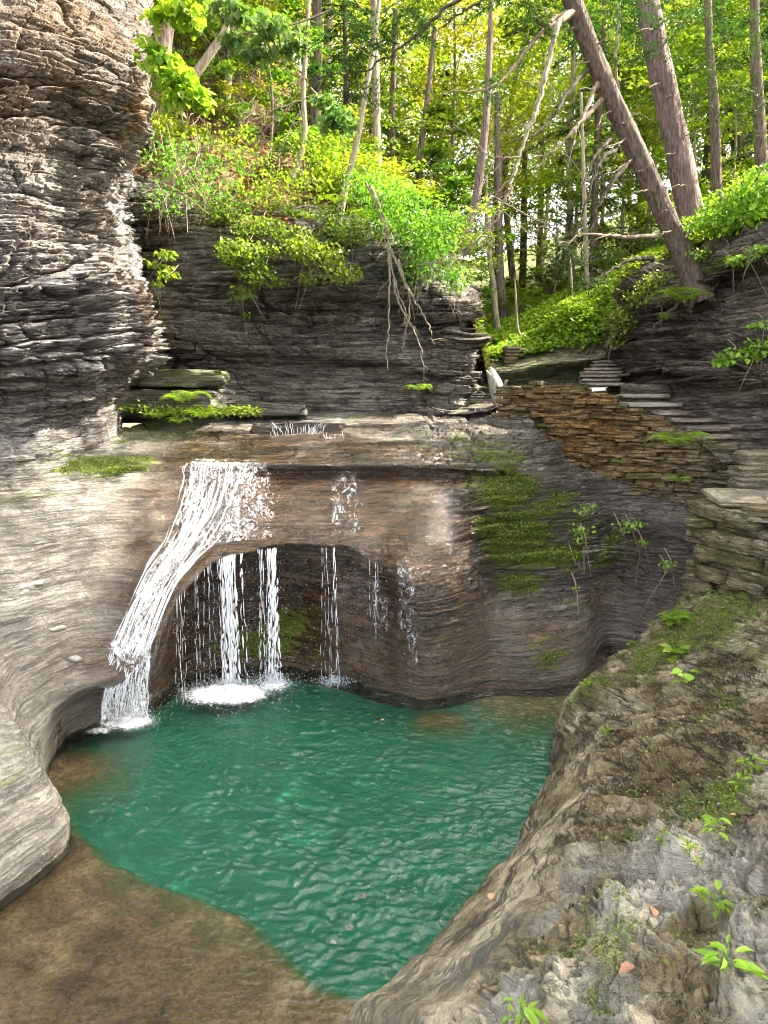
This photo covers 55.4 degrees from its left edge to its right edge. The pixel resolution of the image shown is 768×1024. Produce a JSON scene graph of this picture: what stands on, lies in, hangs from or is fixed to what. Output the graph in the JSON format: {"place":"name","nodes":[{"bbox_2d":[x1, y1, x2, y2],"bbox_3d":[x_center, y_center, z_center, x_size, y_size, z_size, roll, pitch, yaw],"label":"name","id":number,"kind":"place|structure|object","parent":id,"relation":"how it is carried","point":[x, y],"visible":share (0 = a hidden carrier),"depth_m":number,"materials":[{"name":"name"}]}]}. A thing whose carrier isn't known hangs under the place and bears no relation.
{"place":"outdoors","nodes":[
{"label":"outdoors","id":0,"kind":"place"},
{"bbox_2d":[0,0,171,470],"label":"cliff","id":1,"kind":"structure","parent":0,"point":[81,344],"depth_m":10.20,"materials":[{"name":"stone"}]},
{"bbox_2d":[143,248,181,324],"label":"hanging shrub","id":2,"kind":"object","parent":1,"relation":"attached to","point":[165,255],"visible":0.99,"depth_m":13.91,"materials":[{"name":"green plant"}]},
{"bbox_2d":[131,109,215,238],"bbox_3d":[-4.067,-6.381,13.765,1.660,2.427,2.198,0,9,0],"label":"vine tangle","id":3,"kind":"object","parent":1,"relation":"hanging from","point":[198,191],"visible":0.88,"depth_m":13.89,"materials":[{"name":"brown plant"}]},
{"bbox_2d":[134,113,258,274],"bbox_3d":[-3.915,-6.579,15.337,2.673,3.283,2.611,-6,11,-35],"label":"hanging shrub","id":4,"kind":"object","parent":1,"relation":"attached to","point":[212,159],"visible":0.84,"depth_m":15.10,"materials":[{"name":"green plant"}]},
{"bbox_2d":[133,27,217,117],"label":"leafy branch","id":5,"kind":"object","parent":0,"point":[186,90],"visible":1,"depth_m":10.09,"materials":[{"name":"green plant"}]},
{"bbox_2d":[139,0,211,40],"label":"leafy branch","id":6,"kind":"object","parent":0,"point":[183,19],"visible":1,"depth_m":9.98,"materials":[{"name":"green plant"}]},
{"bbox_2d":[149,111,207,138],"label":"leafy branch","id":7,"kind":"object","parent":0,"point":[176,126],"visible":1,"depth_m":11.18,"materials":[{"name":"yellow plant"}]},
{"bbox_2d":[101,459,272,726],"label":"waterfall","id":8,"kind":"structure","parent":0,"point":[145,675],"depth_m":9.10,"materials":[{"name":"white liquid"}]},
{"bbox_2d":[199,0,333,71],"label":"leafy branch","id":9,"kind":"object","parent":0,"point":[268,32],"visible":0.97,"depth_m":10.93,"materials":[{"name":"green plant"}]},
{"bbox_2d":[218,88,319,172],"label":"dead branches","id":10,"kind":"object","parent":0,"point":[287,108],"visible":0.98,"depth_m":13.04,"materials":[{"name":"wood"}]},
{"bbox_2d":[0,679,566,1023],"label":"pool bed","id":11,"kind":"object","parent":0,"point":[96,954],"visible":0.38,"depth_m":6.71,"materials":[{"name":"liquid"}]},
{"bbox_2d":[122,175,491,422],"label":"cliff","id":12,"kind":"structure","parent":0,"point":[326,351],"depth_m":15.79,"materials":[{"name":"stone"}]},
{"bbox_2d":[213,235,289,341],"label":"hanging shrub","id":13,"kind":"object","parent":12,"relation":"attached to","point":[249,259],"visible":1,"depth_m":14.34,"materials":[{"name":"green plant"}]},
{"bbox_2d":[191,198,383,294],"bbox_3d":[-1.994,-5.434,15.086,4.013,2.120,1.685,0,9,0],"label":"hanging shrub","id":14,"kind":"object","parent":12,"relation":"attached to","point":[275,234],"visible":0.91,"depth_m":14.93,"materials":[{"name":"green plant"}]},
{"bbox_2d":[279,228,363,326],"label":"hanging shrub","id":15,"kind":"object","parent":12,"relation":"hanging from","point":[313,255],"visible":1,"depth_m":14.31,"materials":[{"name":"green plant"}]},
{"bbox_2d":[336,165,495,328],"bbox_3d":[0.487,-5.426,15.056,2.275,3.394,3.058,-7,11,-35],"label":"hanging shrub","id":16,"kind":"object","parent":12,"relation":"attached to","point":[386,195],"visible":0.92,"depth_m":14.47,"materials":[{"name":"green plant"}]},
{"bbox_2d":[364,182,446,388],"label":"dead branches","id":17,"kind":"object","parent":16,"relation":"hanging from","point":[389,250],"visible":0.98,"depth_m":14.35,"materials":[{"name":"wood"}]},
{"bbox_2d":[132,1,493,415],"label":"hillside","id":18,"kind":"structure","parent":0,"point":[150,171],"depth_m":17.27,"materials":[{"name":"brown plant"}]},
{"bbox_2d":[153,0,321,100],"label":"broadleaf tree","id":19,"kind":"object","parent":18,"relation":"on","point":[259,2],"visible":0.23,"depth_m":19.09,"materials":[{"name":"green plant"}]},
{"bbox_2d":[174,0,305,82],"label":"sapling","id":20,"kind":"object","parent":18,"relation":"on","point":[297,15],"visible":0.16,"depth_m":18.64,"materials":[{"name":"green plant"}]},
{"bbox_2d":[193,59,287,131],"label":"shrub","id":21,"kind":"object","parent":18,"relation":"on","point":[234,88],"visible":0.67,"depth_m":18.02,"materials":[{"name":"green plant"}]},
{"bbox_2d":[188,0,344,163],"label":"sapling","id":22,"kind":"object","parent":18,"relation":"on","point":[273,73],"visible":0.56,"depth_m":17.55,"materials":[{"name":"green plant"}]},
{"bbox_2d":[187,116,362,212],"bbox_3d":[-2.413,-7.405,16.087,3.911,2.634,2.776,0,9,0],"label":"hanging shrub","id":23,"kind":"object","parent":18,"relation":"on","point":[288,182],"visible":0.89,"depth_m":16.11,"materials":[{"name":"green plant"}]},
{"bbox_2d":[288,0,310,179],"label":"tree","id":24,"kind":"object","parent":18,"relation":"on","point":[303,107],"visible":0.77,"depth_m":16.51,"materials":[{"name":"beige plant"}]},
{"bbox_2d":[268,126,354,190],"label":"shrub","id":25,"kind":"object","parent":18,"relation":"on","point":[289,143],"visible":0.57,"depth_m":17.06,"materials":[{"name":"green plant"}]},
{"bbox_2d":[309,0,321,164],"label":"broadleaf tree","id":26,"kind":"object","parent":18,"relation":"on","point":[317,53],"visible":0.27,"depth_m":18.94,"materials":[{"name":"brown plant"}]},
{"bbox_2d":[139,10,497,373],"bbox_3d":[-2.987,-10.019,18.631,12.483,15.033,8.683,0,9,0],"label":"ground cover","id":27,"kind":"object","parent":18,"relation":"on","point":[478,327],"visible":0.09,"depth_m":17.43,"materials":[{"name":"green plant"}]},
{"bbox_2d":[245,0,467,98],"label":"broadleaf tree","id":28,"kind":"object","parent":18,"relation":"on","point":[327,26],"visible":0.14,"depth_m":24.20,"materials":[{"name":"green plant"}]},
{"bbox_2d":[314,130,401,183],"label":"shrub","id":29,"kind":"object","parent":18,"relation":"on","point":[347,144],"visible":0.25,"depth_m":18.54,"materials":[{"name":"green plant"}]},
{"bbox_2d":[336,0,380,215],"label":"tree","id":30,"kind":"object","parent":18,"relation":"on","point":[354,152],"visible":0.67,"depth_m":16.27,"materials":[{"name":"beige plant"}]},
{"bbox_2d":[296,0,424,178],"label":"hemlock tree","id":31,"kind":"object","parent":18,"relation":"on","point":[347,97],"visible":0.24,"depth_m":21.06,"materials":[{"name":"green plant"}]},
{"bbox_2d":[321,45,408,167],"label":"sapling","id":32,"kind":"object","parent":18,"relation":"on","point":[395,120],"visible":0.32,"depth_m":20.07,"materials":[{"name":"green plant"}]},
{"bbox_2d":[314,152,427,213],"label":"shrub","id":33,"kind":"object","parent":18,"relation":"on","point":[390,169],"visible":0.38,"depth_m":17.29,"materials":[{"name":"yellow plant"}]},
{"bbox_2d":[282,0,477,170],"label":"broadleaf tree","id":34,"kind":"object","parent":18,"relation":"on","point":[376,117],"visible":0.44,"depth_m":19.25,"materials":[{"name":"beige plant"}]},
{"bbox_2d":[295,0,481,139],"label":"broadleaf tree","id":35,"kind":"object","parent":18,"relation":"on","point":[421,44],"visible":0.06,"depth_m":37.55,"materials":[{"name":"green plant"}]},
{"bbox_2d":[387,8,397,171],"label":"tree","id":36,"kind":"object","parent":18,"relation":"on","point":[391,131],"visible":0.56,"depth_m":20.38,"materials":[{"name":"brown plant"}]},
{"bbox_2d":[415,28,436,187],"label":"tree","id":37,"kind":"object","parent":18,"relation":"on","point":[421,142],"visible":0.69,"depth_m":21.29,"materials":[{"name":"brown plant"}]},
{"bbox_2d":[372,93,503,260],"bbox_3d":[1.667,-9.109,21.750,4.072,6.120,3.868,5,10,28],"label":"sapling","id":38,"kind":"object","parent":18,"relation":"on","point":[438,115],"visible":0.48,"depth_m":21.11,"materials":[{"name":"green plant"}]},
{"bbox_2d":[395,137,486,281],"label":"sapling","id":39,"kind":"object","parent":18,"relation":"on","point":[428,152],"visible":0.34,"depth_m":20.87,"materials":[{"name":"green plant"}]},
{"bbox_2d":[410,184,505,268],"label":"shrub","id":40,"kind":"object","parent":18,"relation":"on","point":[429,193],"visible":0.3,"depth_m":15.52,"materials":[{"name":"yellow plant"}]},
{"bbox_2d":[415,223,511,279],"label":"shrub","id":41,"kind":"object","parent":18,"relation":"on","point":[483,261],"visible":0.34,"depth_m":16.55,"materials":[{"name":"green plant"}]},
{"bbox_2d":[408,166,520,305],"bbox_3d":[1.892,-7.163,20.323,2.966,4.458,2.817,-5,10,-27],"label":"sapling","id":42,"kind":"object","parent":18,"relation":"on","point":[454,181],"visible":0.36,"depth_m":19.93,"materials":[{"name":"green plant"}]},
{"bbox_2d":[462,0,493,250],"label":"tree","id":43,"kind":"object","parent":18,"relation":"on","point":[480,168],"visible":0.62,"depth_m":16.77,"materials":[{"name":"brown plant"}]},
{"bbox_2d":[19,652,613,983],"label":"water","id":44,"kind":"structure","parent":0,"point":[130,724],"depth_m":8.74,"materials":[{"name":"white liquid"}]},
{"bbox_2d":[160,670,305,716],"bbox_3d":[-2.052,2.277,9.860,2.510,0.361,1.662,0,9,0],"label":"spray","id":45,"kind":"object","parent":44,"relation":"on","point":[227,686],"visible":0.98,"depth_m":9.81,"materials":[{"name":"white liquid"}]},
{"bbox_2d":[259,548,282,681],"bbox_3d":[-1.583,1.446,10.165,0.333,1.897,0.253,0,9,0],"label":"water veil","id":46,"kind":"object","parent":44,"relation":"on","point":[271,593],"visible":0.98,"depth_m":10.13,"materials":[{"name":"white"}]},
{"bbox_2d":[305,87,359,138],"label":"leafy branch","id":47,"kind":"object","parent":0,"point":[338,118],"visible":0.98,"depth_m":11.57,"materials":[{"name":"green plant"}]},
{"bbox_2d":[0,410,696,911],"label":"bedrock","id":48,"kind":"structure","parent":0,"point":[84,548],"depth_m":10.51,"materials":[{"name":"stone"}]},
{"bbox_2d":[122,389,241,409],"bbox_3d":[-4.119,-2.155,13.941,2.627,0.403,1.562,0,9,0],"label":"rock slab","id":49,"kind":"object","parent":48,"relation":"on","point":[147,397],"visible":0.58,"depth_m":13.27,"materials":[{"name":"stone"}]},
{"bbox_2d":[129,369,230,389],"bbox_3d":[-4.050,-2.516,14.104,2.364,0.414,1.656,0,9,0],"label":"rock slab","id":50,"kind":"object","parent":49,"relation":"on","point":[196,379],"visible":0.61,"depth_m":13.36,"materials":[{"name":"stone"}]},
{"bbox_2d":[143,402,265,418],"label":"ground cover","id":51,"kind":"object","parent":48,"relation":"on","point":[222,412],"visible":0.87,"depth_m":12.98,"materials":[{"name":"green plant"}]},
{"bbox_2d":[197,554,247,683],"bbox_3d":[-2.245,1.489,10.072,0.664,1.842,0.337,-4,10,-22],"label":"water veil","id":52,"kind":"object","parent":48,"relation":"hanging from","point":[225,566],"visible":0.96,"depth_m":10.11,"materials":[{"name":"white"}]},
{"bbox_2d":[219,400,310,414],"bbox_3d":[-2.495,-2.104,14.656,1.968,0.331,1.287,0,9,0],"label":"rock slab","id":53,"kind":"object","parent":48,"relation":"on","point":[287,409],"visible":0.62,"depth_m":14.08,"materials":[{"name":"stone"}]},
{"bbox_2d":[249,422,345,434],"bbox_3d":[-1.530,-1.459,13.359,1.762,0.376,0.546,0,9,0],"label":"rock slab","id":54,"kind":"object","parent":48,"relation":"on","point":[262,428],"visible":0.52,"depth_m":13.11,"materials":[{"name":"stone"}]},
{"bbox_2d":[5,413,631,755],"bbox_3d":[-1.071,0.238,11.988,10.470,3.521,7.455,-6,11,-31],"label":"moss","id":55,"kind":"object","parent":48,"relation":"on","point":[124,468],"visible":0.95,"depth_m":11.33,"materials":[{"name":"plant"}]},
{"bbox_2d":[491,381,739,507],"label":"retaining wall","id":56,"kind":"structure","parent":48,"relation":"on","point":[594,432],"depth_m":12.49,"materials":[{"name":"stone"}]},
{"bbox_2d":[611,513,676,618],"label":"hanging shrub","id":57,"kind":"object","parent":48,"relation":"attached to","point":[642,542],"visible":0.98,"depth_m":11.20,"materials":[{"name":"green plant"}]},
{"bbox_2d":[294,0,753,391],"label":"sky","id":58,"kind":"structure","parent":0,"point":[593,389],"materials":[{"name":"white"}]},
{"bbox_2d":[342,586,767,1023],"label":"rock ledge","id":59,"kind":"object","parent":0,"point":[479,959],"visible":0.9,"depth_m":4.59,"materials":[{"name":"stone"}]},
{"bbox_2d":[500,995,548,1023],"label":"seedling","id":60,"kind":"object","parent":59,"relation":"on","point":[530,1011],"visible":1,"depth_m":3.31,"materials":[{"name":"plant"}]},
{"bbox_2d":[529,603,767,973],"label":"leaf litter","id":61,"kind":"object","parent":59,"relation":"on","point":[575,945],"visible":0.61,"depth_m":5.11,"materials":[{"name":"brown plant"}]},
{"bbox_2d":[538,590,766,1023],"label":"moss","id":62,"kind":"object","parent":59,"relation":"on","point":[728,801],"visible":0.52,"depth_m":5.01,"materials":[{"name":"plant"}]},
{"bbox_2d":[680,498,767,603],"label":"stone pillar","id":63,"kind":"structure","parent":59,"relation":"on","point":[730,553],"depth_m":8.75,"materials":[{"name":"stone"}]},
{"bbox_2d":[701,488,767,522],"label":"cap stone","id":64,"kind":"object","parent":63,"relation":"on","point":[730,497],"visible":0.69,"depth_m":9.13,"materials":[{"name":"stone"}]},
{"bbox_2d":[726,450,767,489],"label":"stone steps","id":65,"kind":"structure","parent":63,"relation":"on","point":[749,470],"depth_m":10.27,"materials":[{"name":"stone"}]},
{"bbox_2d":[693,934,767,979],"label":"seedling","id":66,"kind":"object","parent":59,"relation":"on","point":[710,957],"visible":1,"depth_m":3.14,"materials":[{"name":"plant"}]},
{"bbox_2d":[462,170,730,387],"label":"ground","id":67,"kind":"structure","parent":0,"point":[562,365],"depth_m":17.27,"materials":[{"name":"stone"}]},
{"bbox_2d":[308,0,590,246],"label":"broadleaf tree","id":68,"kind":"object","parent":67,"relation":"on","point":[438,70],"visible":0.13,"depth_m":31.31,"materials":[{"name":"green plant"}]},
{"bbox_2d":[332,0,570,252],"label":"broadleaf tree","id":69,"kind":"object","parent":67,"relation":"on","point":[416,92],"visible":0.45,"depth_m":25.31,"materials":[{"name":"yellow plant"}]},
{"bbox_2d":[484,175,500,329],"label":"tree","id":70,"kind":"object","parent":67,"relation":"on","point":[496,319],"visible":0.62,"depth_m":21.14,"materials":[{"name":"brown plant"}]},
{"bbox_2d":[430,59,565,272],"bbox_3d":[6.002,-18.244,40.846,8.232,13.338,8.365,-3,10,-19],"label":"broadleaf tree","id":71,"kind":"object","parent":67,"relation":"on","point":[509,148],"visible":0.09,"depth_m":39.99,"materials":[{"name":"green plant"}]},
{"bbox_2d":[494,92,508,318],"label":"tree","id":72,"kind":"object","parent":67,"relation":"on","point":[500,285],"visible":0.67,"depth_m":22.72,"materials":[{"name":"brown plant"}]},
{"bbox_2d":[481,201,549,288],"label":"sapling","id":73,"kind":"object","parent":67,"relation":"on","point":[513,244],"visible":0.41,"depth_m":28.37,"materials":[{"name":"green plant"}]},
{"bbox_2d":[489,287,546,312],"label":"shrub","id":74,"kind":"object","parent":67,"relation":"on","point":[526,300],"visible":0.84,"depth_m":22.64,"materials":[{"name":"green plant"}]},
{"bbox_2d":[519,139,527,291],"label":"tree","id":75,"kind":"object","parent":67,"relation":"on","point":[523,202],"visible":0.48,"depth_m":28.57,"materials":[{"name":"brown plant"}]},
{"bbox_2d":[378,0,671,283],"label":"broadleaf tree","id":76,"kind":"object","parent":67,"relation":"on","point":[506,221],"visible":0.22,"depth_m":29.85,"materials":[{"name":"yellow plant"}]},
{"bbox_2d":[482,10,586,280],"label":"hemlock tree","id":77,"kind":"object","parent":67,"relation":"on","point":[540,239],"visible":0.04,"depth_m":41.66,"materials":[{"name":"green plant"}]},
{"bbox_2d":[503,156,603,292],"bbox_3d":[6.036,-9.647,25.387,3.251,5.094,3.371,9,13,44],"label":"sapling","id":78,"kind":"object","parent":67,"relation":"on","point":[551,210],"visible":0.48,"depth_m":25.11,"materials":[{"name":"green plant"}]},
{"bbox_2d":[479,0,650,274],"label":"broadleaf tree","id":79,"kind":"object","parent":67,"relation":"on","point":[563,119],"visible":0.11,"depth_m":37.73,"materials":[{"name":"green plant"}]},
{"bbox_2d":[429,0,706,284],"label":"broadleaf tree","id":80,"kind":"object","parent":67,"relation":"on","point":[570,175],"visible":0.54,"depth_m":23.68,"materials":[{"name":"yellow plant"}]},
{"bbox_2d":[579,92,589,290],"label":"tree","id":81,"kind":"object","parent":67,"relation":"on","point":[586,269],"visible":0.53,"depth_m":19.83,"materials":[{"name":"brown plant"}]},
{"bbox_2d":[517,31,666,251],"bbox_3d":[9.869,-15.627,32.558,7.013,10.306,6.920,6,11,33],"label":"broadleaf tree","id":82,"kind":"object","parent":67,"relation":"on","point":[607,185],"visible":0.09,"depth_m":32.24,"materials":[{"name":"green plant"}]},
{"bbox_2d":[527,0,661,277],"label":"hemlock tree","id":83,"kind":"object","parent":67,"relation":"on","point":[594,246],"visible":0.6,"depth_m":22.45,"materials":[{"name":"green plant"}]},
{"bbox_2d":[545,56,665,262],"bbox_3d":[7.756,-10.862,24.025,4.695,7.356,4.868,1,9,4],"label":"sapling","id":84,"kind":"object","parent":67,"relation":"on","point":[654,138],"visible":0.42,"depth_m":23.31,"materials":[{"name":"green plant"}]},
{"bbox_2d":[481,195,761,359],"bbox_3d":[7.791,-8.094,23.552,12.949,7.034,15.495,0,9,0],"label":"ground cover","id":85,"kind":"object","parent":67,"relation":"on","point":[541,298],"visible":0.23,"depth_m":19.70,"materials":[{"name":"green plant"}]},
{"bbox_2d":[512,0,767,247],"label":"broadleaf tree","id":86,"kind":"object","parent":67,"relation":"on","point":[632,92],"visible":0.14,"depth_m":24.28,"materials":[{"name":"green plant"}]},
{"bbox_2d":[613,49,752,216],"bbox_3d":[9.462,-11.185,23.269,4.185,6.324,4.036,-7,11,-36],"label":"sapling","id":87,"kind":"object","parent":67,"relation":"on","point":[729,134],"visible":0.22,"depth_m":22.67,"materials":[{"name":"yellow plant"}]},
{"bbox_2d":[634,23,753,223],"bbox_3d":[9.585,-11.438,22.871,4.498,7.048,4.664,-3,10,-19],"label":"sapling","id":88,"kind":"object","parent":67,"relation":"on","point":[699,33],"visible":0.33,"depth_m":22.04,"materials":[{"name":"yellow plant"}]},
{"bbox_2d":[640,0,767,208],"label":"hemlock tree","id":89,"kind":"object","parent":67,"relation":"on","point":[706,150],"visible":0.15,"depth_m":24.19,"materials":[{"name":"green plant"}]},
{"bbox_2d":[704,0,722,211],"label":"tree","id":90,"kind":"object","parent":67,"relation":"on","point":[715,160],"visible":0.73,"depth_m":17.63,"materials":[{"name":"brown plant"}]},
{"bbox_2d":[665,25,767,196],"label":"sapling","id":91,"kind":"object","parent":67,"relation":"on","point":[726,53],"visible":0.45,"depth_m":21.39,"materials":[{"name":"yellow plant"}]},
{"bbox_2d":[688,0,767,177],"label":"sapling","id":92,"kind":"object","parent":67,"relation":"on","point":[741,2],"visible":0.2,"depth_m":22.30,"materials":[{"name":"green plant"}]},
{"bbox_2d":[749,0,767,195],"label":"tree","id":93,"kind":"object","parent":67,"relation":"on","point":[760,151],"visible":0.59,"depth_m":16.61,"materials":[{"name":"brown plant"}]},
{"bbox_2d":[446,390,767,462],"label":"path","id":94,"kind":"structure","parent":0,"point":[720,455],"depth_m":12.44,"materials":[{"name":"stone"}]},
{"bbox_2d":[577,360,624,387],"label":"stone staircase","id":95,"kind":"structure","parent":94,"relation":"on","point":[596,376],"depth_m":14.76,"materials":[{"name":"stone"}]},
{"bbox_2d":[620,383,671,395],"bbox_3d":[4.988,-2.273,13.892,0.834,0.356,0.728,0,9,0],"label":"stone slab","id":96,"kind":"object","parent":94,"relation":"on","point":[629,388],"visible":0.62,"depth_m":13.63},
{"bbox_2d":[615,394,755,446],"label":"stone staircase","id":97,"kind":"structure","parent":94,"relation":"on","point":[661,405],"depth_m":12.80,"materials":[{"name":"stone"}]},
{"bbox_2d":[604,216,767,445],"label":"cliff","id":98,"kind":"structure","parent":0,"point":[676,355],"depth_m":12.87,"materials":[{"name":"stone"}]},
{"bbox_2d":[446,0,724,345],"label":"hemlock tree","id":99,"kind":"object","parent":98,"relation":"on","point":[639,160],"visible":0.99,"depth_m":11.99,"materials":[{"name":"brown plant"}]},
{"bbox_2d":[276,0,487,114],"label":"hemlock bough","id":100,"kind":"object","parent":99,"relation":"attached to","point":[420,30],"visible":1,"depth_m":10.16,"materials":[{"name":"green plant"}]},
{"bbox_2d":[400,9,585,304],"bbox_3d":[1.692,-5.573,11.349,2.940,4.626,1.471,0,9,0],"label":"dead limb","id":101,"kind":"object","parent":99,"relation":"hanging from","point":[566,16],"visible":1,"depth_m":11.41,"materials":[{"name":"wood"}]},
{"bbox_2d":[604,254,674,373],"bbox_3d":[4.840,-3.649,13.970,0.876,2.443,1.655,-4,10,-26],"label":"hanging shrub","id":102,"kind":"object","parent":98,"relation":"attached to","point":[647,284],"visible":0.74,"depth_m":13.85,"materials":[{"name":"green plant"}]},
{"bbox_2d":[595,206,767,328],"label":"ground cover","id":103,"kind":"object","parent":98,"relation":"on","point":[665,254],"visible":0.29,"depth_m":15.10,"materials":[{"name":"green plant"}]},
{"bbox_2d":[589,0,767,235],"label":"pine tree","id":104,"kind":"object","parent":103,"relation":"on","point":[682,172],"visible":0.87,"depth_m":13.59,"materials":[{"name":"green plant"}]},
{"bbox_2d":[671,163,767,300],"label":"hanging shrub","id":105,"kind":"object","parent":98,"relation":"on","point":[723,218],"visible":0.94,"depth_m":11.79,"materials":[{"name":"green plant"}]},
{"bbox_2d":[711,313,767,403],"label":"hanging shrub","id":106,"kind":"object","parent":98,"relation":"on","point":[727,361],"visible":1,"depth_m":11.60,"materials":[{"name":"green plant"}]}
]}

